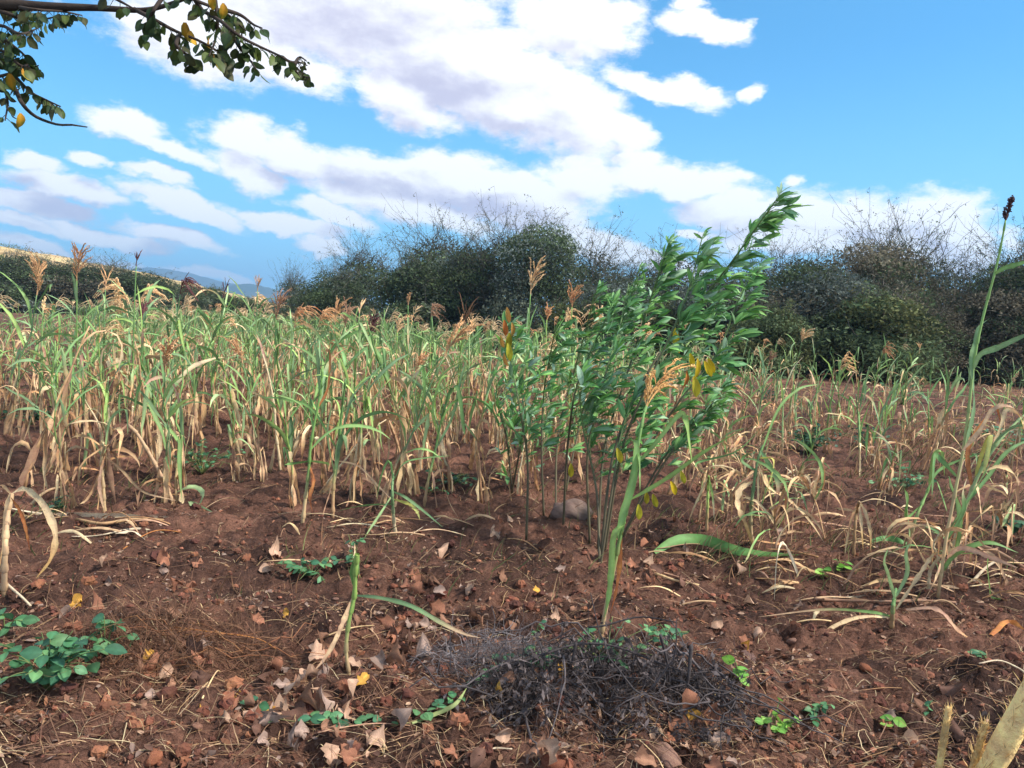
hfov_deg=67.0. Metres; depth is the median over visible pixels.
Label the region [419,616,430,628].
dead leaf
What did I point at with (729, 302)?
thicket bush
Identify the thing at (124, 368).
sorghum plant
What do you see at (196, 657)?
dead leaf
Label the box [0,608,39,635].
leafy weed
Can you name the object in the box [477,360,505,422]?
sorghum plant
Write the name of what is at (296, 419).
sorghum plant
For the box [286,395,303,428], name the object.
sorghum plant
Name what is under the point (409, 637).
dead leaf
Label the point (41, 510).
fallen straw
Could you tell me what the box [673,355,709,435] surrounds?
sorghum plant
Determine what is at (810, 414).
sorghum plant
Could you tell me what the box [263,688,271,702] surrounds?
dead leaf
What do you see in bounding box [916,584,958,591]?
fallen straw
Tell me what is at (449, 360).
sorghum plant
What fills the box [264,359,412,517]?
sorghum plant
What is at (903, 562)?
fallen straw
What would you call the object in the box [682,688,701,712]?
dead leaf
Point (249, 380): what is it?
sorghum plant
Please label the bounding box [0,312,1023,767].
ground
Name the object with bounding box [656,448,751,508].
sorghum plant
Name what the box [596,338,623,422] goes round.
sorghum plant
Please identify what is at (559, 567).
dead leaf
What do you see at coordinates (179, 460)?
sorghum plant
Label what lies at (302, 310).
sorghum plant
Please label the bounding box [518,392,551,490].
sorghum plant
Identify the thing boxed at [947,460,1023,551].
sorghum plant
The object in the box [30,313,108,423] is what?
sorghum plant
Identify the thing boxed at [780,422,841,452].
leafy weed
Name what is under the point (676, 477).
sorghum plant
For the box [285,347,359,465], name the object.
sorghum plant
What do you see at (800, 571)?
fallen straw
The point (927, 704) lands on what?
leafy weed
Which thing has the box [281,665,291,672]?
dead leaf
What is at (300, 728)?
dead leaf
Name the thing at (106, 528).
fallen straw
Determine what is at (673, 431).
sorghum plant
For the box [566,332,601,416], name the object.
sorghum plant
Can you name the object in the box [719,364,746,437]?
sorghum plant
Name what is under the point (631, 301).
pigeon pea
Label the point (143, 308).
sorghum plant
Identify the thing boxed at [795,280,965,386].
thicket bush
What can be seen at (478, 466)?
sorghum plant
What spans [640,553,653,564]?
dead leaf
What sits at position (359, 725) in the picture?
fallen straw
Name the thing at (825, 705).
leafy weed
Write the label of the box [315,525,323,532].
dead leaf
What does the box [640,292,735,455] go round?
pigeon pea
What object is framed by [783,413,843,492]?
sorghum plant
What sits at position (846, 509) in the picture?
fallen straw
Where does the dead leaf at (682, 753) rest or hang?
on the ground at (254, 578)
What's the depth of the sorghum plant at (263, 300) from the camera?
8.79 m
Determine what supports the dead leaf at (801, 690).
on the ground at (254, 578)
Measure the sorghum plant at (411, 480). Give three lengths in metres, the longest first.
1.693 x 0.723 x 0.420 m
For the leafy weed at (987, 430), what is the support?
on the ground at (254, 578)
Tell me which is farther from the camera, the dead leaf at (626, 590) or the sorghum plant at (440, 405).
the sorghum plant at (440, 405)
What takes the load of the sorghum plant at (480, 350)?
on the ground at (254, 578)
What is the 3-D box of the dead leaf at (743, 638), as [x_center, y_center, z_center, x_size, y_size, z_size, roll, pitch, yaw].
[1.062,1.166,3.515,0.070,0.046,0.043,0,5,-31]
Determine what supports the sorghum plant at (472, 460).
on the ground at (254, 578)
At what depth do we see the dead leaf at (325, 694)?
2.57 m
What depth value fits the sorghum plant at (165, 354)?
4.90 m
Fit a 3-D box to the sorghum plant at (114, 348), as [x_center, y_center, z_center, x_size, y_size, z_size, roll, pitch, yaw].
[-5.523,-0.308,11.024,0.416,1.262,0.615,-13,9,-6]
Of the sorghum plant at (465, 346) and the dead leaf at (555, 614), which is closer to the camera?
the dead leaf at (555, 614)
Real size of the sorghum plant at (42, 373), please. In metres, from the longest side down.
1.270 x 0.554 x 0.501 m
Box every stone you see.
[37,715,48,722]
[144,747,162,767]
[192,722,202,730]
[352,743,360,750]
[390,583,397,588]
[425,666,434,674]
[541,754,565,767]
[654,742,681,767]
[741,650,755,661]
[786,638,796,644]
[788,753,809,766]
[859,662,871,672]
[957,761,967,767]
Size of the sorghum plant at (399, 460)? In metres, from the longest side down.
1.745 x 0.759 x 0.355 m
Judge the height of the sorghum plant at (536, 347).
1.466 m
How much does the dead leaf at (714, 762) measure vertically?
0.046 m
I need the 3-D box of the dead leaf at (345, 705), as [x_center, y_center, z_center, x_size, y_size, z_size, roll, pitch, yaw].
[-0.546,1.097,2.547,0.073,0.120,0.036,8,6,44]
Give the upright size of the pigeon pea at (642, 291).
1.932 m
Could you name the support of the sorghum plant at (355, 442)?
on the ground at (254, 578)
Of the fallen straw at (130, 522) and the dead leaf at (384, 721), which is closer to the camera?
the dead leaf at (384, 721)
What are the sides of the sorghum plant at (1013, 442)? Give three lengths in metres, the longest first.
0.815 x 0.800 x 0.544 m
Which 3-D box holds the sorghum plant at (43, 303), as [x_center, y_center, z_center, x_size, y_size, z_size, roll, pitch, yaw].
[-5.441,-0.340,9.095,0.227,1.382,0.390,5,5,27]
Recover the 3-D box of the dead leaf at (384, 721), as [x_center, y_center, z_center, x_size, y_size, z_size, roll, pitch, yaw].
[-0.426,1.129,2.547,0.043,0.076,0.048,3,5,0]
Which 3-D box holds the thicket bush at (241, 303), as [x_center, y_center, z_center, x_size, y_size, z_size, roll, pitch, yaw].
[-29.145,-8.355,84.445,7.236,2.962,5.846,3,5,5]
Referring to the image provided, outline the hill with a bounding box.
[0,246,289,307]
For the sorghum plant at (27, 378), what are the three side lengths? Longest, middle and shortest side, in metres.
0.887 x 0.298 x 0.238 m
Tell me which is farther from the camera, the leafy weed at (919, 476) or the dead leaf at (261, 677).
the leafy weed at (919, 476)
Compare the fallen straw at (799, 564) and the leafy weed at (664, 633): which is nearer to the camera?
the leafy weed at (664, 633)
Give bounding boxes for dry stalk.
[934,703,953,767]
[964,712,993,767]
[973,673,1023,767]
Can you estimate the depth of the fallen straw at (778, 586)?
4.28 m
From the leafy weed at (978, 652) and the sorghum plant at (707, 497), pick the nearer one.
the leafy weed at (978, 652)
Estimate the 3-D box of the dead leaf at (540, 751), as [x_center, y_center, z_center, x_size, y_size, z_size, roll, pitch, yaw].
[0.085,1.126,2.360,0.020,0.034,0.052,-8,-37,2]
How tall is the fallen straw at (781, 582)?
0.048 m
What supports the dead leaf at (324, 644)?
on the ground at (254, 578)
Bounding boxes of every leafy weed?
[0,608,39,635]
[0,631,126,690]
[2,405,51,424]
[34,495,72,512]
[79,613,139,655]
[97,387,134,405]
[162,438,245,473]
[274,556,352,582]
[344,535,365,562]
[419,486,448,493]
[425,469,476,486]
[519,645,557,668]
[531,620,546,634]
[545,616,650,668]
[644,624,688,647]
[709,446,753,458]
[722,655,748,685]
[749,385,795,404]
[755,697,801,733]
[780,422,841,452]
[802,701,834,726]
[815,567,831,577]
[833,558,852,569]
[834,422,890,444]
[868,466,936,490]
[875,382,929,404]
[880,714,906,726]
[923,700,932,716]
[967,649,986,657]
[975,421,1023,448]
[992,515,1023,532]
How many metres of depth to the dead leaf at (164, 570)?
3.82 m
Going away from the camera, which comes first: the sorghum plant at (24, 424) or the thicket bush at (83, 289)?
the sorghum plant at (24, 424)
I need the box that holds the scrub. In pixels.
[0,243,289,312]
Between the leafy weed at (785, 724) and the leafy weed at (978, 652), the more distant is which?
the leafy weed at (978, 652)
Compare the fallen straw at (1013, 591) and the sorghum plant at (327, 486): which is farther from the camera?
the sorghum plant at (327, 486)
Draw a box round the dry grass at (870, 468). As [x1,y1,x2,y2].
[0,318,1023,606]
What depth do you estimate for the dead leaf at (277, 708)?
2.53 m
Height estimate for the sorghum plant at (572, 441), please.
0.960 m
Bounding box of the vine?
[239,651,528,726]
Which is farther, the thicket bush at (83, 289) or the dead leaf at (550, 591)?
the thicket bush at (83, 289)
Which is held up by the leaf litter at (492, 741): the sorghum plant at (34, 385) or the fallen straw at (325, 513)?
the fallen straw at (325, 513)
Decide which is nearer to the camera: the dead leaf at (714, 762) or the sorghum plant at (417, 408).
the dead leaf at (714, 762)
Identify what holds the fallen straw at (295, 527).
on the ground at (254, 578)
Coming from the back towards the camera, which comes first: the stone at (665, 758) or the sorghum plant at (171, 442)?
the sorghum plant at (171, 442)
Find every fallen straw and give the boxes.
[8,583,31,606]
[11,508,168,517]
[25,509,66,519]
[30,486,62,504]
[49,529,91,543]
[72,527,163,536]
[75,518,163,524]
[76,527,125,533]
[102,512,136,524]
[115,516,169,524]
[115,530,143,538]
[116,519,138,532]
[122,530,181,549]
[132,519,168,525]
[174,626,275,648]
[201,670,220,698]
[263,559,309,561]
[283,523,299,534]
[298,513,349,520]
[317,625,373,639]
[317,723,409,732]
[326,523,383,527]
[348,534,400,535]
[362,505,390,511]
[378,532,424,535]
[396,517,448,524]
[414,529,465,535]
[465,514,494,520]
[493,747,511,749]
[507,538,537,549]
[637,586,679,595]
[640,567,716,598]
[655,572,698,585]
[657,543,699,548]
[664,551,721,563]
[681,600,715,604]
[743,540,783,544]
[755,567,793,572]
[756,578,800,584]
[758,561,786,572]
[762,585,794,592]
[766,549,818,557]
[767,580,798,589]
[769,475,824,538]
[771,559,821,574]
[774,541,798,599]
[775,530,801,537]
[795,567,810,577]
[796,596,864,600]
[797,619,830,622]
[804,521,847,526]
[806,570,859,586]
[813,611,819,618]
[814,512,845,516]
[814,597,921,602]
[819,595,864,598]
[835,508,853,510]
[840,541,875,547]
[840,571,883,577]
[846,589,916,595]
[860,578,911,586]
[867,551,911,560]
[890,504,948,516]
[896,557,914,565]
[898,521,942,525]
[902,600,955,603]
[903,583,953,591]
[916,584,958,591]
[932,599,962,613]
[950,562,985,570]
[960,544,1023,567]
[972,561,994,581]
[979,660,1023,672]
[982,590,1023,598]
[989,620,1023,635]
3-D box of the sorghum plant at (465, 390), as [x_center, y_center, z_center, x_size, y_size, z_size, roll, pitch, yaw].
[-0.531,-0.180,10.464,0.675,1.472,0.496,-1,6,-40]
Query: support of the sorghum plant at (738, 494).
on the ground at (254, 578)
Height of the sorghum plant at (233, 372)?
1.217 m
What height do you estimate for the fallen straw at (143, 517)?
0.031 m
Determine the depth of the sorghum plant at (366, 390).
8.87 m
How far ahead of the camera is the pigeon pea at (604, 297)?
5.79 m
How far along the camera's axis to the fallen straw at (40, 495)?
5.12 m
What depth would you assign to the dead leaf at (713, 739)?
2.58 m
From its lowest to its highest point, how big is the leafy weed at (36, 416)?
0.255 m
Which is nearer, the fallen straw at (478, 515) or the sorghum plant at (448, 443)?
the fallen straw at (478, 515)
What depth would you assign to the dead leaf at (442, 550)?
4.41 m
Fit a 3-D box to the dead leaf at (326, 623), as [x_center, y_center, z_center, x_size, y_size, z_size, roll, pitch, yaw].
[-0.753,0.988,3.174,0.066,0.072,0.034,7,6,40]
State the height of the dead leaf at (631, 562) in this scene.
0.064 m
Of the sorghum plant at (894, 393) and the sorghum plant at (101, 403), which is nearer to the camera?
the sorghum plant at (101, 403)
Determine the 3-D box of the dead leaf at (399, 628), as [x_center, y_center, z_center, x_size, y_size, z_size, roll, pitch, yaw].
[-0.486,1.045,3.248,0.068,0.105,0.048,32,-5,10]
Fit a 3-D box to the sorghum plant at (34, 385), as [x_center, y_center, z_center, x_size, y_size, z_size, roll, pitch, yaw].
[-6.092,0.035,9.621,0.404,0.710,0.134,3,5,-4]
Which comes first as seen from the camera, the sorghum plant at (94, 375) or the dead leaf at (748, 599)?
the dead leaf at (748, 599)
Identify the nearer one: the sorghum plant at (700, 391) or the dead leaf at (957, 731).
the dead leaf at (957, 731)
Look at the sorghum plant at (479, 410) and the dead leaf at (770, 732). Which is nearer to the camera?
the dead leaf at (770, 732)
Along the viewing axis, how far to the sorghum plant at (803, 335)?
10.34 m
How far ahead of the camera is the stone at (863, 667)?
3.21 m
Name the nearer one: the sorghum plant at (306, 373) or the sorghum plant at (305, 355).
the sorghum plant at (306, 373)
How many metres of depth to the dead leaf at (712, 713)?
2.70 m
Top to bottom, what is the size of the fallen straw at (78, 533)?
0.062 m
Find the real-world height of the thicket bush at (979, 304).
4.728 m
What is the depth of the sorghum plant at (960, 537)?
4.51 m
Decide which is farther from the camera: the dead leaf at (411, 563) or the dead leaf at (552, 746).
the dead leaf at (411, 563)
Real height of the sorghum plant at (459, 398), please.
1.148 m
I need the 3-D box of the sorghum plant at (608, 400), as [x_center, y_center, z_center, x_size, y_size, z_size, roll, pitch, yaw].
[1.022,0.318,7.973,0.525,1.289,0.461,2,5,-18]
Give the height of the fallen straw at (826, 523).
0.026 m
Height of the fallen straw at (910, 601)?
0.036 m
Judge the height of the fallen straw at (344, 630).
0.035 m
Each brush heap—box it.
[0,547,330,704]
[394,593,853,765]
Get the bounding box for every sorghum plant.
[0,251,64,435]
[0,313,35,396]
[0,328,40,405]
[0,340,38,414]
[0,351,13,406]
[0,385,19,404]
[0,484,58,596]
[1,328,60,422]
[1,390,38,408]
[5,364,36,403]
[5,387,45,451]
[6,326,122,488]
[7,326,104,472]
[7,381,104,507]
[8,345,34,393]
[10,311,75,383]
[13,371,52,443]
[19,327,78,426]
[23,367,104,475]
[27,296,65,408]
[29,345,103,451]
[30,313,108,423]
[34,324,86,420]
[35,299,160,435]
[36,302,85,396]
[37,339,70,399]
[40,373,79,448]
[47,294,127,418]
[47,359,129,466]
[47,402,152,483]
[49,350,115,415]
[51,362,100,432]
[59,360,98,435]
[65,241,104,438]
[66,331,88,389]
[79,330,116,403]
[80,407,175,512]
[83,373,107,417]
[91,324,126,395]
[91,361,128,472]
[92,277,175,420]
[94,326,108,402]
[95,264,128,429]
[96,349,133,420]
[98,249,173,433]
[98,319,151,437]
[99,341,158,464]
[100,283,167,404]
[102,297,165,408]
[107,331,138,408]
[111,389,144,413]
[111,399,187,438]
[112,363,157,456]
[115,332,135,396]
[116,336,173,449]
[118,357,223,473]
[118,363,153,393]
[125,332,176,430]
[128,424,174,504]
[134,330,197,502]
[135,286,159,425]
[136,357,209,504]
[140,361,212,468]
[145,309,193,425]
[153,305,206,419]
[160,272,203,427]
[162,334,191,383]
[167,287,256,427]
[170,333,192,399]
[172,342,252,459]
[172,366,199,399]
[181,344,258,470]
[183,317,258,412]
[190,347,236,436]
[191,311,240,404]
[195,279,258,425]
[199,386,226,415]
[202,359,238,421]
[203,352,219,402]
[208,388,234,415]
[209,331,291,481]
[216,275,274,398]
[216,389,260,442]
[218,371,243,397]
[221,313,262,392]
[222,333,255,404]
[224,397,253,481]
[226,308,295,420]
[230,275,282,413]
[233,357,261,436]
[239,364,321,510]
[240,341,300,456]
[240,352,273,424]
[244,376,269,414]
[250,360,273,413]
[252,288,310,435]
[256,323,310,448]
[257,352,296,405]
[262,354,334,472]
[263,363,296,426]
[264,335,297,416]
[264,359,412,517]
[266,330,315,404]
[266,350,389,522]
[273,351,307,438]
[280,323,374,464]
[280,333,328,416]
[281,304,322,431]
[282,306,344,437]
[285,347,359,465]
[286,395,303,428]
[287,369,309,436]
[288,406,308,445]
[292,344,312,423]
[298,344,335,440]
[306,362,339,408]
[307,368,346,404]
[309,339,348,486]
[312,353,409,505]
[313,297,361,419]
[316,545,479,674]
[319,410,385,493]
[320,308,375,433]
[324,322,380,460]
[324,339,349,449]
[326,395,362,470]
[330,323,372,419]
[331,341,400,459]
[333,299,370,443]
[335,296,365,428]
[338,360,391,412]
[340,456,443,534]
[341,398,366,456]
[343,395,390,491]
[344,359,377,412]
[346,331,430,454]
[353,310,415,405]
[356,370,378,422]
[358,316,424,496]
[361,368,382,423]
[362,312,389,438]
[362,336,411,408]
[372,315,488,507]
[372,351,391,438]
[373,316,405,412]
[379,357,422,471]
[382,332,404,411]
[382,382,436,407]
[384,364,448,446]
[388,292,418,419]
[390,348,435,452]
[393,386,452,474]
[395,368,413,426]
[399,370,469,492]
[400,370,435,455]
[401,370,448,469]
[402,322,436,405]
[411,383,421,442]
[412,344,461,415]
[413,303,445,435]
[414,360,462,442]
[416,333,466,424]
[419,344,487,430]
[421,416,434,441]
[422,360,455,425]
[423,359,497,514]
[425,338,476,427]
[426,396,440,432]
[429,378,454,434]
[438,293,478,439]
[438,330,481,415]
[438,347,468,386]
[440,373,470,458]
[444,354,493,444]
[450,318,496,415]
[456,316,496,440]
[457,363,484,408]
[458,324,499,410]
[460,406,492,503]
[462,357,501,468]
[466,355,503,450]
[467,365,516,466]
[469,357,487,418]
[475,377,486,432]
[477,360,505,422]
[478,340,542,472]
[479,378,512,443]
[480,437,530,489]
[487,347,528,431]
[490,340,528,415]
[513,331,547,432]
[516,425,543,495]
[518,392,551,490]
[523,255,546,448]
[528,414,560,461]
[531,351,546,399]
[534,336,559,436]
[535,326,566,418]
[536,302,559,442]
[536,331,598,484]
[536,338,565,432]
[536,376,561,415]
[545,307,591,440]
[557,333,580,413]
[557,359,603,459]
[559,279,600,449]
[563,387,587,457]
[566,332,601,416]
[577,403,632,434]
[580,303,639,441]
[589,419,657,472]
[595,352,644,451]
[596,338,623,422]
[598,358,743,639]
[608,336,634,424]
[611,358,632,431]
[622,439,633,472]
[624,370,684,484]
[633,322,657,433]
[642,415,685,469]
[649,381,686,458]
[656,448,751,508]
[666,417,709,494]
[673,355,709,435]
[678,444,751,490]
[682,379,698,425]
[687,358,728,445]
[687,421,766,531]
[689,359,714,415]
[689,444,767,523]
[694,429,739,473]
[695,378,710,414]
[696,392,741,443]
[697,379,743,458]
[701,449,787,502]
[707,458,822,563]
[709,415,771,474]
[711,420,742,475]
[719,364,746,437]
[728,420,761,459]
[729,365,771,436]
[734,402,798,452]
[735,384,823,548]
[738,346,798,441]
[753,426,799,455]
[754,439,843,520]
[756,450,845,511]
[761,544,967,636]
[763,398,792,425]
[775,358,801,457]
[775,379,810,408]
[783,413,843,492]
[784,379,805,430]
[786,328,815,435]
[786,388,821,450]
[789,363,832,427]
[790,405,804,438]
[800,368,825,429]
[812,406,844,433]
[816,389,877,477]
[820,351,856,454]
[822,394,863,436]
[826,357,855,433]
[843,514,1009,600]
[844,423,912,472]
[845,498,903,555]
[863,382,903,488]
[866,341,897,423]
[869,430,910,505]
[873,397,899,460]
[876,364,918,437]
[880,406,928,448]
[885,477,1008,585]
[895,403,926,456]
[896,362,934,440]
[904,449,979,548]
[905,402,977,439]
[908,374,961,447]
[913,413,975,445]
[919,195,1023,605]
[919,361,967,471]
[929,422,1018,484]
[945,406,1023,571]
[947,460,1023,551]
[956,420,1023,460]
[957,411,998,438]
[981,386,1013,444]
[982,463,1023,492]
[993,394,1023,472]
[1001,369,1019,417]
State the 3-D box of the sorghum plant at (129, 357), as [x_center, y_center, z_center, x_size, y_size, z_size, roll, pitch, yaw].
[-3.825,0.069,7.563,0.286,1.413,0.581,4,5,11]
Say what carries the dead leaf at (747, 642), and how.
on the ground at (254, 578)
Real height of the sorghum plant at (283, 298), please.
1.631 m
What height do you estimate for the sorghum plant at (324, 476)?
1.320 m
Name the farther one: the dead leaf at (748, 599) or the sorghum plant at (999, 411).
the sorghum plant at (999, 411)
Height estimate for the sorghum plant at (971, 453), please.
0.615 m
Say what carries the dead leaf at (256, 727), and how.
on the ground at (254, 578)
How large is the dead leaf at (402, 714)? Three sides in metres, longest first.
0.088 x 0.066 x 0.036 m
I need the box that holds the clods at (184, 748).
[0,500,1023,767]
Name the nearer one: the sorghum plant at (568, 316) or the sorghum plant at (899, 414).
the sorghum plant at (568, 316)
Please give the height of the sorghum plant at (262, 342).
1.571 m
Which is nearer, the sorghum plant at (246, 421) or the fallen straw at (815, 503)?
the fallen straw at (815, 503)
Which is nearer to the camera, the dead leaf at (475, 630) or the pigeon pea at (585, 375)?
the dead leaf at (475, 630)
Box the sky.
[0,0,1023,322]
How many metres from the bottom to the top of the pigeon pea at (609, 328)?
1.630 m
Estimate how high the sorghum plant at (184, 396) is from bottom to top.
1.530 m
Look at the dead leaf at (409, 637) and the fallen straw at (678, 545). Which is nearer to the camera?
the dead leaf at (409, 637)
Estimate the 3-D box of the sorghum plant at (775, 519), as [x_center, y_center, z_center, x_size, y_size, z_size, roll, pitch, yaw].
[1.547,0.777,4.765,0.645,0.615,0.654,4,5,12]
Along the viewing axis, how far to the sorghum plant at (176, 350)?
10.88 m
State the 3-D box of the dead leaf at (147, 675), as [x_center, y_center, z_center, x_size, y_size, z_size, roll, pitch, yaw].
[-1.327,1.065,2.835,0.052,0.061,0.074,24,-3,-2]
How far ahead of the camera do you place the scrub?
292.04 m
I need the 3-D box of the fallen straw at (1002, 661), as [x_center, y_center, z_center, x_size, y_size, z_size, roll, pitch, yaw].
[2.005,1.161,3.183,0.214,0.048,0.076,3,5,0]
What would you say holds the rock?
on the ground at (254, 578)
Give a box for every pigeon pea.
[475,339,573,493]
[495,307,566,540]
[540,310,591,515]
[555,280,623,502]
[562,287,633,524]
[566,262,649,490]
[568,364,672,563]
[586,273,656,543]
[597,233,699,549]
[601,182,811,548]
[604,227,727,550]
[617,257,774,540]
[623,375,744,536]
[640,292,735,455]
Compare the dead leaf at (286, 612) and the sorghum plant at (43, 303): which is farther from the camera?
the sorghum plant at (43, 303)
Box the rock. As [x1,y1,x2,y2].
[549,498,592,520]
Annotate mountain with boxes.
[134,267,533,316]
[221,284,379,311]
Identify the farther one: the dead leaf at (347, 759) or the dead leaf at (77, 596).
the dead leaf at (77, 596)
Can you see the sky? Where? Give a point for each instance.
(691, 114)
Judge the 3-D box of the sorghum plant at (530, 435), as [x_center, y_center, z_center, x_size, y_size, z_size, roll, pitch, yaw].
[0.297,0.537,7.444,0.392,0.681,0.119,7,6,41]
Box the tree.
[0,0,313,132]
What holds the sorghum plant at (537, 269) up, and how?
on the ground at (254, 578)
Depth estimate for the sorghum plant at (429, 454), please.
6.80 m
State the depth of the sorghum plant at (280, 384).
8.52 m
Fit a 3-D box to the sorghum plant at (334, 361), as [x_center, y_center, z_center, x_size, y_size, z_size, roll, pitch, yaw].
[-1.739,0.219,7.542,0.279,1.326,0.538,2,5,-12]
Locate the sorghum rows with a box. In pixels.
[0,293,1023,433]
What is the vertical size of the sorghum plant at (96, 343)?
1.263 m
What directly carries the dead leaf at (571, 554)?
on the ground at (254, 578)
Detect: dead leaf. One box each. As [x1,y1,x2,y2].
[58,605,70,618]
[69,601,81,607]
[72,593,81,604]
[90,590,104,609]
[98,553,107,565]
[101,692,111,701]
[105,576,111,585]
[137,656,146,673]
[138,699,146,708]
[139,652,159,671]
[142,650,154,658]
[142,668,160,678]
[144,688,158,698]
[157,546,169,565]
[158,567,168,574]
[159,662,173,677]
[165,597,182,619]
[167,675,175,686]
[169,577,184,591]
[186,581,196,588]
[186,635,208,660]
[187,655,196,667]
[190,670,199,680]
[191,557,203,567]
[191,651,204,665]
[192,750,215,767]
[193,688,202,699]
[197,669,211,685]
[200,635,212,647]
[205,650,214,658]
[218,710,230,729]
[220,690,239,709]
[230,712,242,719]
[243,703,258,717]
[244,690,261,707]
[244,691,254,706]
[246,600,262,606]
[247,698,271,709]
[251,612,264,624]
[251,718,260,735]
[257,670,277,687]
[257,730,269,745]
[259,563,271,572]
[259,709,288,725]
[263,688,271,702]
[267,656,282,673]
[268,536,281,556]
[269,563,279,571]
[270,702,283,710]
[272,678,289,687]
[274,693,288,718]
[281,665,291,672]
[281,700,306,725]
[283,608,288,617]
[284,675,300,695]
[287,717,300,750]
[293,674,304,685]
[294,719,309,738]
[296,679,319,710]
[299,668,305,678]
[304,664,317,679]
[308,639,324,661]
[310,687,331,697]
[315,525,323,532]
[317,630,328,643]
[317,660,328,677]
[318,622,327,641]
[318,640,329,648]
[318,686,334,710]
[319,698,330,710]
[321,718,333,731]
[321,743,342,767]
[322,618,332,632]
[327,724,339,736]
[331,649,337,661]
[335,703,350,718]
[338,558,344,568]
[338,681,348,697]
[339,739,358,761]
[340,693,348,707]
[341,752,352,766]
[342,700,353,723]
[347,678,358,699]
[347,737,358,747]
[348,656,362,668]
[353,613,365,630]
[354,653,369,667]
[356,672,368,685]
[366,723,384,746]
[370,648,386,668]
[375,715,388,724]
[376,615,394,629]
[383,638,405,667]
[386,622,404,643]
[387,622,397,635]
[391,708,411,730]
[393,637,411,653]
[400,575,407,587]
[402,629,411,649]
[405,595,412,609]
[405,617,414,631]
[407,562,416,566]
[408,580,421,595]
[409,569,420,581]
[416,632,431,656]
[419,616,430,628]
[421,566,431,573]
[422,602,430,611]
[427,568,439,585]
[429,599,445,617]
[433,585,446,594]
[434,542,448,557]
[440,614,449,622]
[443,743,457,758]
[449,623,460,646]
[457,618,466,628]
[463,626,479,642]
[465,581,473,595]
[468,600,482,625]
[470,747,485,767]
[490,525,494,536]
[495,681,502,693]
[495,728,512,743]
[499,567,507,581]
[500,671,516,681]
[501,621,510,629]
[508,620,516,631]
[528,734,544,761]
[533,585,539,592]
[536,738,559,764]
[537,747,542,758]
[548,585,556,596]
[550,606,559,621]
[554,565,565,571]
[556,675,566,688]
[558,662,566,675]
[559,750,567,758]
[568,550,573,562]
[598,608,609,623]
[623,581,629,593]
[625,557,635,567]
[634,744,656,766]
[635,560,643,573]
[640,537,651,546]
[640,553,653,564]
[646,574,654,584]
[650,564,663,573]
[668,715,688,734]
[679,574,685,586]
[680,741,690,751]
[680,750,686,756]
[681,542,689,555]
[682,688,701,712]
[687,708,700,719]
[702,701,720,732]
[704,756,722,767]
[708,731,725,750]
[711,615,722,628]
[726,756,737,767]
[734,560,746,574]
[738,634,752,646]
[741,640,749,649]
[743,595,758,604]
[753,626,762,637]
[767,724,780,738]
[768,712,779,727]
[769,708,786,717]
[789,624,798,633]
[790,620,800,629]
[793,598,804,609]
[799,684,808,694]
[884,708,896,721]
[902,729,920,746]
[914,698,927,712]
[939,681,964,697]
[950,717,966,741]
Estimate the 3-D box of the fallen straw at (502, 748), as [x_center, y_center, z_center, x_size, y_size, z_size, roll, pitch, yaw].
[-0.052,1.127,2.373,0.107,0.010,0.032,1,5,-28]
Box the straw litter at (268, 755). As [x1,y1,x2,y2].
[0,457,1023,767]
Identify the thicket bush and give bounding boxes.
[0,241,91,314]
[0,245,45,297]
[0,276,35,312]
[1,245,98,313]
[39,254,144,315]
[73,247,141,312]
[82,260,177,315]
[139,267,189,316]
[166,281,212,317]
[170,281,234,311]
[195,290,242,317]
[207,295,267,318]
[253,299,285,320]
[268,252,316,325]
[284,254,377,335]
[295,217,408,316]
[331,194,507,338]
[350,241,475,343]
[418,219,519,344]
[435,186,564,347]
[475,194,595,351]
[524,295,605,353]
[541,206,653,347]
[572,252,676,362]
[601,223,747,355]
[625,301,728,366]
[654,251,775,367]
[715,297,833,379]
[723,224,850,333]
[728,227,897,376]
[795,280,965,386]
[807,187,977,373]
[810,200,957,375]
[873,211,1012,376]
[884,288,982,383]
[923,263,1023,387]
[930,204,1023,372]
[945,223,1023,387]
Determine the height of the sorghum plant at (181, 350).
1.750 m
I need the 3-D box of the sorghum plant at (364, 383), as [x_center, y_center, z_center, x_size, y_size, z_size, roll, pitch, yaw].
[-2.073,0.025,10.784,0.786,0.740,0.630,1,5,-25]
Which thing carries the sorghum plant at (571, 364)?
on the ground at (254, 578)
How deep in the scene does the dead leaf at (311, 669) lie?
2.81 m
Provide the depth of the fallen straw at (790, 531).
5.25 m
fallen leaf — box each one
[177,485,211,511]
[412,689,465,723]
[654,534,798,556]
[872,535,912,544]
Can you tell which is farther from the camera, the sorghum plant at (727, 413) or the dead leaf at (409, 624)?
the sorghum plant at (727, 413)
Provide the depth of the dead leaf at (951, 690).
3.02 m
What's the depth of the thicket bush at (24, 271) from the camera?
61.56 m
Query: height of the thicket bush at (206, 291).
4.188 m
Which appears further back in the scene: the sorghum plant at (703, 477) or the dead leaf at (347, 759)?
the sorghum plant at (703, 477)
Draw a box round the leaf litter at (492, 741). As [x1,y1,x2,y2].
[0,457,1023,767]
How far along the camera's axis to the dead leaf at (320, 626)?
3.18 m
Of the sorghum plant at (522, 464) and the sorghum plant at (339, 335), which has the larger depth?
the sorghum plant at (339, 335)
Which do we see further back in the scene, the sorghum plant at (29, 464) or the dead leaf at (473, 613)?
the sorghum plant at (29, 464)
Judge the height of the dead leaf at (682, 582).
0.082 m
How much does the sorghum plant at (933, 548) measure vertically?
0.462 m
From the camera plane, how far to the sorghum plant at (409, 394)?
10.72 m
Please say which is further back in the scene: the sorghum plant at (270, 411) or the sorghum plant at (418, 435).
the sorghum plant at (418, 435)

